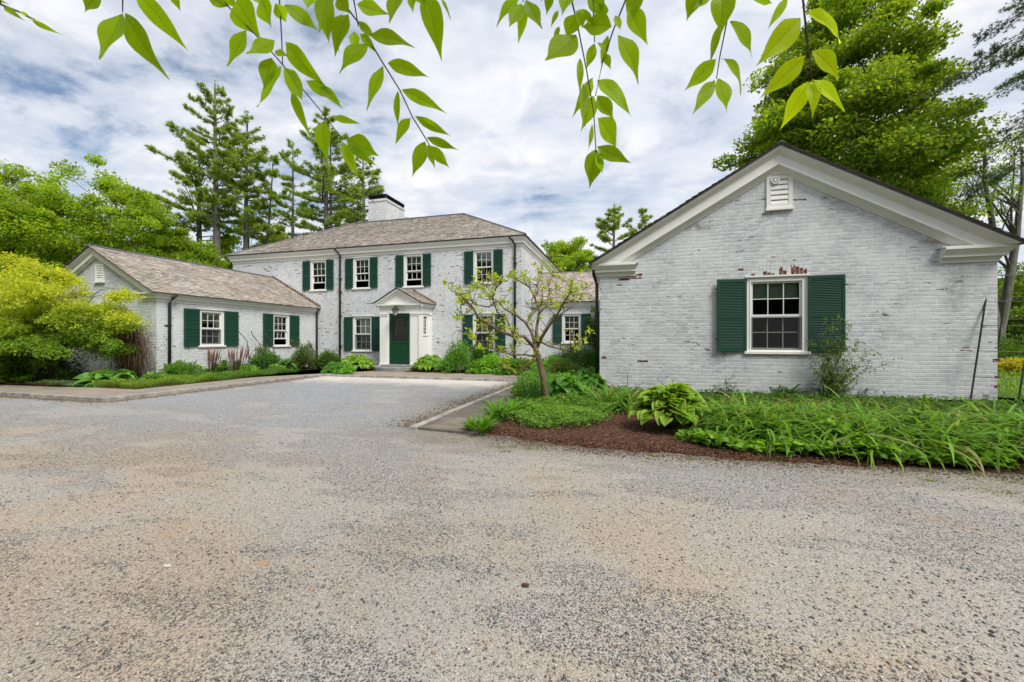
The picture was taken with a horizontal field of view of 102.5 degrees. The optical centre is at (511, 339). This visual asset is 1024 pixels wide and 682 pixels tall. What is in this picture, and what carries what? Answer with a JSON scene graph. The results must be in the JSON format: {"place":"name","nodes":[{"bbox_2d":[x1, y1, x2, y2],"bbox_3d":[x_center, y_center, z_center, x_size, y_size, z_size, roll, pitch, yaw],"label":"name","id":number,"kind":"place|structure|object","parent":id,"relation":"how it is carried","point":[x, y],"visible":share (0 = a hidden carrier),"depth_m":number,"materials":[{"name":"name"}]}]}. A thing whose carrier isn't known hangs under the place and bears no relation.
{"place":"outdoors","nodes":[
{"label":"outdoors","id":0,"kind":"place"},
{"bbox_2d":[0,384,160,397],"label":"path","id":1,"kind":"structure","parent":0,"point":[82,391],"depth_m":9.96,"materials":[{"name":"grey concrete"}]},
{"bbox_2d":[139,374,313,390],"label":"path","id":2,"kind":"structure","parent":0,"point":[187,386],"depth_m":11.81,"materials":[{"name":"grey concrete"}]},
{"bbox_2d":[307,371,599,380],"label":"path","id":3,"kind":"structure","parent":0,"point":[449,375],"depth_m":14.55,"materials":[{"name":"grey concrete"}]},
{"bbox_2d":[418,385,540,434],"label":"path","id":4,"kind":"structure","parent":0,"point":[450,423],"depth_m":6.57,"materials":[{"name":"grey concrete"}]},
{"bbox_2d":[0,376,1023,681],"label":"driveway","id":5,"kind":"structure","parent":0,"point":[358,402],"depth_m":2.50,"materials":[{"name":"grey gravel"}]},
{"bbox_2d":[0,374,516,429],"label":"kerb","id":6,"kind":"structure","parent":5,"relation":"on","point":[106,399],"depth_m":9.66,"materials":[{"name":"concrete"}]},
{"bbox_2d":[0,0,844,188],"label":"overhanging tree","id":7,"kind":"object","parent":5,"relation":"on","point":[783,37],"visible":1,"depth_m":1.05,"materials":[{"name":"green plant"}]},
{"bbox_2d":[458,433,1023,485],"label":"bark chips","id":8,"kind":"object","parent":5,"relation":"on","point":[738,462],"visible":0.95,"depth_m":4.32,"materials":[{"name":"wood"}]},
{"bbox_2d":[492,444,1023,495],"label":"weeds","id":9,"kind":"object","parent":5,"relation":"on","point":[781,462],"visible":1,"depth_m":3.79,"materials":[{"name":"green plant"}]},
{"bbox_2d":[0,0,1023,277],"label":"sky","id":10,"kind":"structure","parent":0,"point":[517,163],"materials":[{"name":"white"}]},
{"bbox_2d":[2,350,1023,398],"bbox_3d":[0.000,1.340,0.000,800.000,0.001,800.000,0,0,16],"label":"ground","id":11,"kind":"structure","parent":0,"point":[1001,394],"depth_m":11.68,"materials":[{"name":"green plant"}]},
{"bbox_2d":[0,159,71,304],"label":"deciduous tree","id":12,"kind":"object","parent":11,"relation":"on","point":[15,217],"visible":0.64,"depth_m":24.52,"materials":[{"name":"green plant"}]},
{"bbox_2d":[0,153,196,279],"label":"deciduous tree","id":13,"kind":"object","parent":11,"relation":"on","point":[145,212],"visible":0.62,"depth_m":26.89,"materials":[{"name":"green plant"}]},
{"bbox_2d":[104,226,229,267],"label":"deciduous tree","id":14,"kind":"object","parent":11,"relation":"on","point":[203,253],"visible":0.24,"depth_m":32.26,"materials":[{"name":"green plant"}]},
{"bbox_2d":[154,138,237,241],"bbox_3d":[-29.742,-8.841,37.331,9.582,20.298,6.750,0,0,35],"label":"pine tree","id":15,"kind":"object","parent":11,"relation":"on","point":[190,181],"visible":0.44,"depth_m":36.46,"materials":[{"name":"green plant"}]},
{"bbox_2d":[144,79,266,262],"bbox_3d":[-26.075,-10.764,36.098,9.137,24.144,7.989,0,0,1],"label":"pine tree","id":16,"kind":"object","parent":11,"relation":"on","point":[216,171],"visible":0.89,"depth_m":35.27,"materials":[{"name":"green plant"}]},
{"bbox_2d":[207,211,290,268],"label":"deciduous tree","id":17,"kind":"object","parent":11,"relation":"on","point":[227,245],"visible":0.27,"depth_m":40.66,"materials":[{"name":"green plant"}]},
{"bbox_2d":[211,109,291,249],"bbox_3d":[-24.799,-10.046,38.147,5.918,22.706,6.325,0,0,16],"label":"pine tree","id":18,"kind":"object","parent":11,"relation":"on","point":[255,228],"visible":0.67,"depth_m":37.56,"materials":[{"name":"green plant"}]},
{"bbox_2d":[249,155,294,243],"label":"pine tree","id":19,"kind":"object","parent":11,"relation":"on","point":[260,220],"visible":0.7,"depth_m":39.57,"materials":[{"name":"green plant"}]},
{"bbox_2d":[268,138,321,237],"bbox_3d":[-21.018,-9.168,40.096,4.966,20.947,4.286,0,0,-6],"label":"pine tree","id":20,"kind":"object","parent":11,"relation":"on","point":[292,218],"visible":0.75,"depth_m":39.97,"materials":[{"name":"green plant"}]},
{"bbox_2d":[45,194,599,377],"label":"brick house","id":21,"kind":"structure","parent":11,"relation":"on","point":[375,290],"depth_m":17.61,"materials":[{"name":"white brick"}]},
{"bbox_2d":[198,308,225,346],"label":"window","id":22,"kind":"structure","parent":21,"relation":"in","point":[211,320],"depth_m":14.81,"materials":[{"name":"white paint"}]},
{"bbox_2d":[272,313,290,346],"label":"window","id":23,"kind":"structure","parent":21,"relation":"in","point":[281,322],"depth_m":17.73,"materials":[{"name":"white paint"}]},
{"bbox_2d":[309,259,326,291],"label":"window","id":24,"kind":"structure","parent":21,"relation":"in","point":[318,266],"depth_m":19.53,"materials":[{"name":"white paint"}]},
{"bbox_2d":[352,256,370,289],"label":"window","id":25,"kind":"structure","parent":21,"relation":"in","point":[361,265],"depth_m":18.88,"materials":[{"name":"white paint"}]},
{"bbox_2d":[351,315,372,351],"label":"window","id":26,"kind":"structure","parent":21,"relation":"in","point":[362,324],"depth_m":18.88,"materials":[{"name":"white paint"}]},
{"bbox_2d":[389,314,409,363],"bbox_3d":[-4.599,-0.007,17.029,0.950,2.055,0.342,0,0,16],"label":"door","id":27,"kind":"structure","parent":21,"relation":"in","point":[399,348],"depth_m":17.02,"materials":[{"name":"green wood"}]},
{"bbox_2d":[402,252,423,287],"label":"window","id":28,"kind":"structure","parent":21,"relation":"in","point":[413,262],"depth_m":18.18,"materials":[{"name":"white paint"}]},
{"bbox_2d":[473,248,494,284],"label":"window","id":29,"kind":"structure","parent":21,"relation":"in","point":[483,258],"depth_m":17.29,"materials":[{"name":"white paint"}]},
{"bbox_2d":[472,313,495,351],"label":"window","id":30,"kind":"structure","parent":21,"relation":"in","point":[481,337],"depth_m":17.30,"materials":[{"name":"white paint"}]},
{"bbox_2d":[561,313,581,343],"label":"window","id":31,"kind":"structure","parent":21,"relation":"in","point":[573,320],"depth_m":18.18,"materials":[{"name":"white paint"}]},
{"bbox_2d":[583,294,599,351],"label":"climbing vine","id":32,"kind":"object","parent":21,"relation":"attached to","point":[592,334],"visible":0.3,"depth_m":17.68,"materials":[{"name":"green plant"}]},
{"bbox_2d":[283,106,370,232],"bbox_3d":[-16.520,-9.767,37.584,8.632,22.147,6.995,0,0,38],"label":"pine tree","id":33,"kind":"object","parent":11,"relation":"on","point":[326,177],"visible":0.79,"depth_m":36.71,"materials":[{"name":"green plant"}]},
{"bbox_2d":[299,126,365,229],"bbox_3d":[-16.622,-9.119,38.057,5.304,20.848,5.408,0,0,-4],"label":"pine tree","id":34,"kind":"object","parent":11,"relation":"on","point":[336,152],"visible":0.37,"depth_m":37.48,"materials":[{"name":"green plant"}]},
{"bbox_2d":[324,155,404,226],"bbox_3d":[-13.462,-8.018,37.016,6.713,18.652,6.607,0,0,16],"label":"pine tree","id":35,"kind":"object","parent":11,"relation":"on","point":[378,188],"visible":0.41,"depth_m":36.45,"materials":[{"name":"green plant"}]},
{"bbox_2d":[372,364,423,371],"bbox_3d":[-4.767,1.164,16.502,2.298,0.272,0.950,0,0,16],"label":"door step","id":36,"kind":"object","parent":11,"relation":"on","point":[394,367],"depth_m":16.16,"materials":[{"name":"stone"}]},
{"bbox_2d":[544,236,594,271],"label":"maple tree","id":37,"kind":"object","parent":11,"relation":"on","point":[569,256],"visible":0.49,"depth_m":34.14,"materials":[{"name":"green plant"}]},
{"bbox_2d":[579,204,632,259],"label":"pine tree","id":38,"kind":"object","parent":11,"relation":"on","point":[603,225],"visible":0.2,"depth_m":39.54,"materials":[{"name":"green plant"}]},
{"bbox_2d":[625,207,654,236],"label":"pine tree","id":39,"kind":"object","parent":11,"relation":"on","point":[644,219],"visible":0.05,"depth_m":40.70,"materials":[{"name":"green plant"}]},
{"bbox_2d":[487,389,1023,473],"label":"mulch bed","id":40,"kind":"object","parent":11,"relation":"on","point":[750,457],"visible":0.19,"depth_m":5.14,"materials":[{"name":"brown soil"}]},
{"bbox_2d":[467,413,499,432],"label":"lily clump","id":41,"kind":"object","parent":40,"relation":"on","point":[484,425],"visible":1,"depth_m":5.58,"materials":[{"name":"green plant"}]},
{"bbox_2d":[472,395,521,420],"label":"lily clump","id":42,"kind":"object","parent":40,"relation":"on","point":[495,409],"visible":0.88,"depth_m":6.42,"materials":[{"name":"green plant"}]},
{"bbox_2d":[443,259,594,400],"bbox_3d":[0.268,-0.199,8.110,3.153,3.064,2.284,0,0,-4],"label":"twisted tree","id":43,"kind":"object","parent":40,"relation":"on","point":[462,299],"visible":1,"depth_m":8.03,"materials":[{"name":"green plant"}]},
{"bbox_2d":[496,394,541,415],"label":"lily clump","id":44,"kind":"object","parent":40,"relation":"on","point":[514,402],"visible":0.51,"depth_m":6.94,"materials":[{"name":"green plant"}]},
{"bbox_2d":[509,375,554,400],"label":"iris clump","id":45,"kind":"object","parent":40,"relation":"on","point":[532,391],"visible":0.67,"depth_m":7.93,"materials":[{"name":"green plant"}]},
{"bbox_2d":[508,364,599,400],"bbox_3d":[1.510,1.028,12.026,2.410,0.491,8.328,0,0,16],"label":"ground cover","id":46,"kind":"object","parent":40,"relation":"on","point":[527,377],"visible":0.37,"depth_m":10.11,"materials":[{"name":"green plant"}]},
{"bbox_2d":[499,392,613,428],"bbox_3d":[0.821,1.132,6.925,1.782,0.289,2.705,0,0,16],"label":"ground cover","id":47,"kind":"object","parent":40,"relation":"on","point":[553,408],"visible":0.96,"depth_m":6.41,"materials":[{"name":"green plant"}]},
{"bbox_2d":[545,356,583,376],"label":"shrub","id":48,"kind":"object","parent":40,"relation":"on","point":[561,366],"visible":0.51,"depth_m":11.95,"materials":[{"name":"green plant"}]},
{"bbox_2d":[548,375,587,399],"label":"hosta","id":49,"kind":"object","parent":40,"relation":"on","point":[564,384],"visible":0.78,"depth_m":8.17,"materials":[{"name":"green plant"}]},
{"bbox_2d":[544,343,592,363],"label":"shrub","id":50,"kind":"object","parent":40,"relation":"on","point":[574,355],"visible":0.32,"depth_m":16.40,"materials":[{"name":"green plant"}]},
{"bbox_2d":[579,374,610,391],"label":"hosta","id":51,"kind":"object","parent":40,"relation":"on","point":[596,378],"visible":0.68,"depth_m":9.37,"materials":[{"name":"green plant"}]},
{"bbox_2d":[572,370,667,417],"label":"daylilies","id":52,"kind":"object","parent":40,"relation":"on","point":[626,400],"visible":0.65,"depth_m":7.37,"materials":[{"name":"green plant"}]},
{"bbox_2d":[628,383,711,429],"bbox_3d":[2.180,0.927,5.735,1.098,0.680,1.111,0,0,16],"label":"hosta","id":53,"kind":"object","parent":40,"relation":"on","point":[669,402],"visible":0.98,"depth_m":5.55,"materials":[{"name":"green plant"}]},
{"bbox_2d":[673,425,721,442],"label":"ground cover","id":54,"kind":"object","parent":40,"relation":"on","point":[683,431],"visible":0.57,"depth_m":5.04,"materials":[{"name":"green plant"}]},
{"bbox_2d":[701,375,740,394],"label":"tall stem plant","id":55,"kind":"object","parent":40,"relation":"on","point":[734,386],"visible":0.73,"depth_m":9.19,"materials":[{"name":"green plant"}]},
{"bbox_2d":[735,415,790,437],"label":"leafy clump","id":56,"kind":"object","parent":40,"relation":"on","point":[771,420],"visible":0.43,"depth_m":4.90,"materials":[{"name":"green plant"}]},
{"bbox_2d":[588,140,1023,400],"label":"brick cottage","id":57,"kind":"structure","parent":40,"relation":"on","point":[752,273],"depth_m":9.25,"materials":[{"name":"white brick"}]},
{"bbox_2d":[744,274,810,354],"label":"window","id":58,"kind":"structure","parent":57,"relation":"in","point":[776,304],"depth_m":9.57,"materials":[{"name":"white paint"}]},
{"bbox_2d":[597,385,1023,418],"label":"ground cover","id":59,"kind":"object","parent":40,"relation":"on","point":[990,404],"visible":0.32,"depth_m":7.96,"materials":[{"name":"green plant"}]},
{"bbox_2d":[658,385,1023,478],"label":"daylilies","id":60,"kind":"object","parent":40,"relation":"on","point":[971,430],"visible":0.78,"depth_m":4.79,"materials":[{"name":"green plant"}]},
{"bbox_2d":[803,314,902,396],"bbox_3d":[7.264,0.377,8.769,1.739,1.842,0.567,0,0,16],"label":"climbing rose","id":61,"kind":"object","parent":40,"relation":"on","point":[828,381],"visible":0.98,"depth_m":8.83,"materials":[{"name":"green plant"}]},
{"bbox_2d":[818,415,887,441],"bbox_3d":[3.869,1.091,4.690,0.619,0.432,0.588,0,0,44],"label":"leafy clump","id":62,"kind":"object","parent":40,"relation":"on","point":[875,421],"visible":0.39,"depth_m":4.64,"materials":[{"name":"green plant"}]},
{"bbox_2d":[689,426,1023,468],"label":"ground cover","id":63,"kind":"object","parent":40,"relation":"on","point":[757,445],"visible":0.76,"depth_m":4.35,"materials":[{"name":"green plant"}]},
{"bbox_2d":[905,408,955,444],"bbox_3d":[4.859,1.077,4.768,0.493,0.488,0.771,0,0,41],"label":"leafy clump","id":64,"kind":"object","parent":40,"relation":"on","point":[928,415],"visible":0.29,"depth_m":4.84,"materials":[{"name":"green plant"}]},
{"bbox_2d":[711,0,1002,219],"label":"maple tree","id":65,"kind":"object","parent":11,"relation":"on","point":[910,147],"visible":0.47,"depth_m":20.88,"materials":[{"name":"green plant"}]},
{"bbox_2d":[924,0,1023,201],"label":"hemlock tree","id":66,"kind":"object","parent":11,"relation":"on","point":[1015,55],"visible":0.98,"depth_m":18.45,"materials":[{"name":"green plant"}]},
{"bbox_2d":[942,111,1023,359],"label":"deciduous tree","id":67,"kind":"object","parent":11,"relation":"on","point":[1016,205],"visible":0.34,"depth_m":23.63,"materials":[{"name":"green plant"}]},
{"bbox_2d":[948,143,1023,230],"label":"deciduous tree","id":68,"kind":"object","parent":11,"relation":"on","point":[995,213],"visible":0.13,"depth_m":26.31,"materials":[{"name":"green plant"}]},
{"bbox_2d":[998,261,1023,346],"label":"deciduous tree","id":69,"kind":"object","parent":11,"relation":"on","point":[1016,313],"visible":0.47,"depth_m":34.17,"materials":[{"name":"green plant"}]},
{"bbox_2d":[998,329,1023,360],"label":"shrub","id":70,"kind":"object","parent":11,"relation":"on","point":[1003,345],"visible":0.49,"depth_m":17.83,"materials":[{"name":"green plant"}]},
{"bbox_2d":[998,361,1023,399],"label":"lawn grass","id":71,"kind":"structure","parent":11,"relation":"on","point":[1010,381],"depth_m":11.07,"materials":[{"name":"green plant"}]},
{"bbox_2d":[998,356,1023,374],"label":"shrub","id":72,"kind":"object","parent":11,"relation":"on","point":[1014,364],"visible":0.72,"depth_m":15.30,"materials":[{"name":"yellow plant"}]},
{"label":"soil","id":73,"kind":"structure","parent":0,"visible":0},
{"bbox_2d":[574,345,599,371],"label":"shrub","id":74,"kind":"object","parent":73,"relation":"on","point":[587,359],"visible":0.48,"depth_m":14.44,"materials":[{"name":"green plant"}]},
{"label":"soil","id":75,"kind":"structure","parent":0,"visible":0},
{"bbox_2d":[0,367,67,382],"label":"ground cover","id":76,"kind":"object","parent":75,"relation":"on","point":[24,378],"visible":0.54,"depth_m":11.79,"materials":[{"name":"green plant"}]},
{"bbox_2d":[138,371,170,382],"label":"leafy clump","id":77,"kind":"object","parent":75,"relation":"on","point":[151,375],"visible":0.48,"depth_m":11.19,"materials":[{"name":"green plant"}]},
{"bbox_2d":[153,360,200,374],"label":"shrub","id":78,"kind":"object","parent":75,"relation":"on","point":[179,367],"visible":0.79,"depth_m":12.99,"materials":[{"name":"green plant"}]},
{"bbox_2d":[0,367,373,388],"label":"mulch bed","id":79,"kind":"object","parent":75,"relation":"on","point":[316,370],"visible":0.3,"depth_m":11.83,"materials":[{"name":"brown soil"}]},
{"bbox_2d":[0,348,88,381],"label":"shrub","id":80,"kind":"object","parent":79,"relation":"on","point":[64,365],"visible":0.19,"depth_m":12.24,"materials":[{"name":"green plant"}]},
{"bbox_2d":[25,378,107,387],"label":"ground cover","id":81,"kind":"object","parent":79,"relation":"on","point":[59,382],"visible":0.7,"depth_m":11.05,"materials":[{"name":"green plant"}]},
{"bbox_2d":[0,251,151,381],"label":"japanese maple","id":82,"kind":"object","parent":79,"relation":"on","point":[55,326],"visible":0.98,"depth_m":10.96,"materials":[{"name":"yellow plant"}]},
{"bbox_2d":[43,370,143,380],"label":"ground cover","id":83,"kind":"object","parent":79,"relation":"on","point":[67,377],"visible":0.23,"depth_m":11.91,"materials":[{"name":"green plant"}]},
{"bbox_2d":[71,368,137,387],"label":"hosta","id":84,"kind":"object","parent":79,"relation":"on","point":[95,375],"visible":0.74,"depth_m":10.95,"materials":[{"name":"green plant"}]},
{"bbox_2d":[58,306,166,379],"bbox_3d":[-11.341,0.204,11.926,2.640,2.354,2.661,0,0,-31],"label":"dry vine","id":85,"kind":"object","parent":79,"relation":"on","point":[132,361],"visible":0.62,"depth_m":11.82,"materials":[{"name":"brown plant"}]},
{"bbox_2d":[91,373,218,388],"bbox_3d":[-9.767,1.100,11.423,1.684,0.302,2.324,0,0,16],"label":"ground cover","id":86,"kind":"object","parent":79,"relation":"on","point":[143,383],"visible":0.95,"depth_m":10.80,"materials":[{"name":"green plant"}]},
{"bbox_2d":[208,346,221,372],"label":"seed stalks","id":87,"kind":"object","parent":79,"relation":"on","point":[213,356],"visible":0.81,"depth_m":14.34,"materials":[{"name":"plant"}]},
{"bbox_2d":[228,345,251,370],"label":"seed stalks","id":88,"kind":"object","parent":79,"relation":"on","point":[233,357],"visible":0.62,"depth_m":15.03,"materials":[{"name":"plant"}]},
{"bbox_2d":[189,367,299,380],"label":"ground cover","id":89,"kind":"object","parent":79,"relation":"on","point":[238,374],"visible":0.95,"depth_m":13.37,"materials":[{"name":"green plant"}]},
{"bbox_2d":[249,347,282,369],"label":"shrub","id":90,"kind":"object","parent":79,"relation":"on","point":[269,358],"visible":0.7,"depth_m":16.08,"materials":[{"name":"green plant"}]},
{"bbox_2d":[287,337,314,367],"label":"rose bush","id":91,"kind":"object","parent":79,"relation":"on","point":[301,352],"visible":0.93,"depth_m":15.29,"materials":[{"name":"green plant"}]},
{"bbox_2d":[289,340,320,369],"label":"shrub","id":92,"kind":"object","parent":79,"relation":"on","point":[300,365],"visible":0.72,"depth_m":16.45,"materials":[{"name":"green plant"}]},
{"bbox_2d":[315,348,341,369],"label":"shrub","id":93,"kind":"object","parent":79,"relation":"on","point":[326,358],"visible":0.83,"depth_m":16.72,"materials":[{"name":"green plant"}]},
{"bbox_2d":[320,361,354,373],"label":"shrub","id":94,"kind":"object","parent":79,"relation":"on","point":[330,368],"visible":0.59,"depth_m":15.10,"materials":[{"name":"green plant"}]},
{"bbox_2d":[338,354,374,369],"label":"hosta","id":95,"kind":"object","parent":79,"relation":"on","point":[359,362],"visible":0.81,"depth_m":16.05,"materials":[{"name":"green plant"}]},
{"bbox_2d":[210,359,231,372],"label":"leafy clump","id":96,"kind":"object","parent":75,"relation":"on","point":[223,366],"visible":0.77,"depth_m":14.51,"materials":[{"name":"green plant"}]},
{"bbox_2d":[278,358,296,368],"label":"hosta","id":97,"kind":"object","parent":75,"relation":"on","point":[289,363],"visible":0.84,"depth_m":16.03,"materials":[{"name":"green plant"}]},
{"bbox_2d":[333,364,356,374],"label":"leafy clump","id":98,"kind":"object","parent":75,"relation":"on","point":[346,369],"visible":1,"depth_m":14.65,"materials":[{"name":"green plant"}]},
{"label":"soil","id":99,"kind":"structure","parent":0,"visible":0},
{"bbox_2d":[404,368,522,374],"bbox_3d":[-1.380,1.232,16.039,5.392,0.040,2.134,0,0,16],"label":"mulch bed","id":100,"kind":"object","parent":99,"relation":"on","point":[437,371],"visible":0.22,"depth_m":15.59,"materials":[{"name":"brown soil"}]},
{"bbox_2d":[410,354,444,370],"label":"hosta","id":101,"kind":"object","parent":100,"relation":"on","point":[424,362],"visible":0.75,"depth_m":15.68,"materials":[{"name":"green plant"}]},
{"bbox_2d":[433,336,478,373],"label":"shrub","id":102,"kind":"object","parent":100,"relation":"on","point":[464,361],"visible":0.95,"depth_m":15.21,"materials":[{"name":"green plant"}]},
{"bbox_2d":[469,342,500,368],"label":"shrub","id":103,"kind":"object","parent":100,"relation":"on","point":[478,353],"visible":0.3,"depth_m":15.80,"materials":[{"name":"green plant"}]},
{"bbox_2d":[473,352,501,373],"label":"shrub","id":104,"kind":"object","parent":100,"relation":"on","point":[484,366],"visible":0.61,"depth_m":14.94,"materials":[{"name":"green plant"}]},
{"bbox_2d":[491,356,528,375],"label":"shrub","id":105,"kind":"object","parent":100,"relation":"on","point":[514,362],"visible":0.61,"depth_m":14.40,"materials":[{"name":"green plant"}]},
{"bbox_2d":[510,357,535,374],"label":"shrub","id":106,"kind":"object","parent":100,"relation":"on","point":[525,363],"visible":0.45,"depth_m":14.38,"materials":[{"name":"green plant"}]},
{"bbox_2d":[526,354,564,372],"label":"shrub","id":107,"kind":"object","parent":100,"relation":"on","point":[547,361],"visible":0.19,"depth_m":13.79,"materials":[{"name":"green plant"}]},
{"label":"soil","id":108,"kind":"structure","parent":0,"visible":0},
{"bbox_2d":[970,274,1023,402],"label":"trellis","id":109,"kind":"object","parent":108,"relation":"on","point":[977,354],"visible":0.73,"depth_m":8.27,"materials":[{"name":"metal"}]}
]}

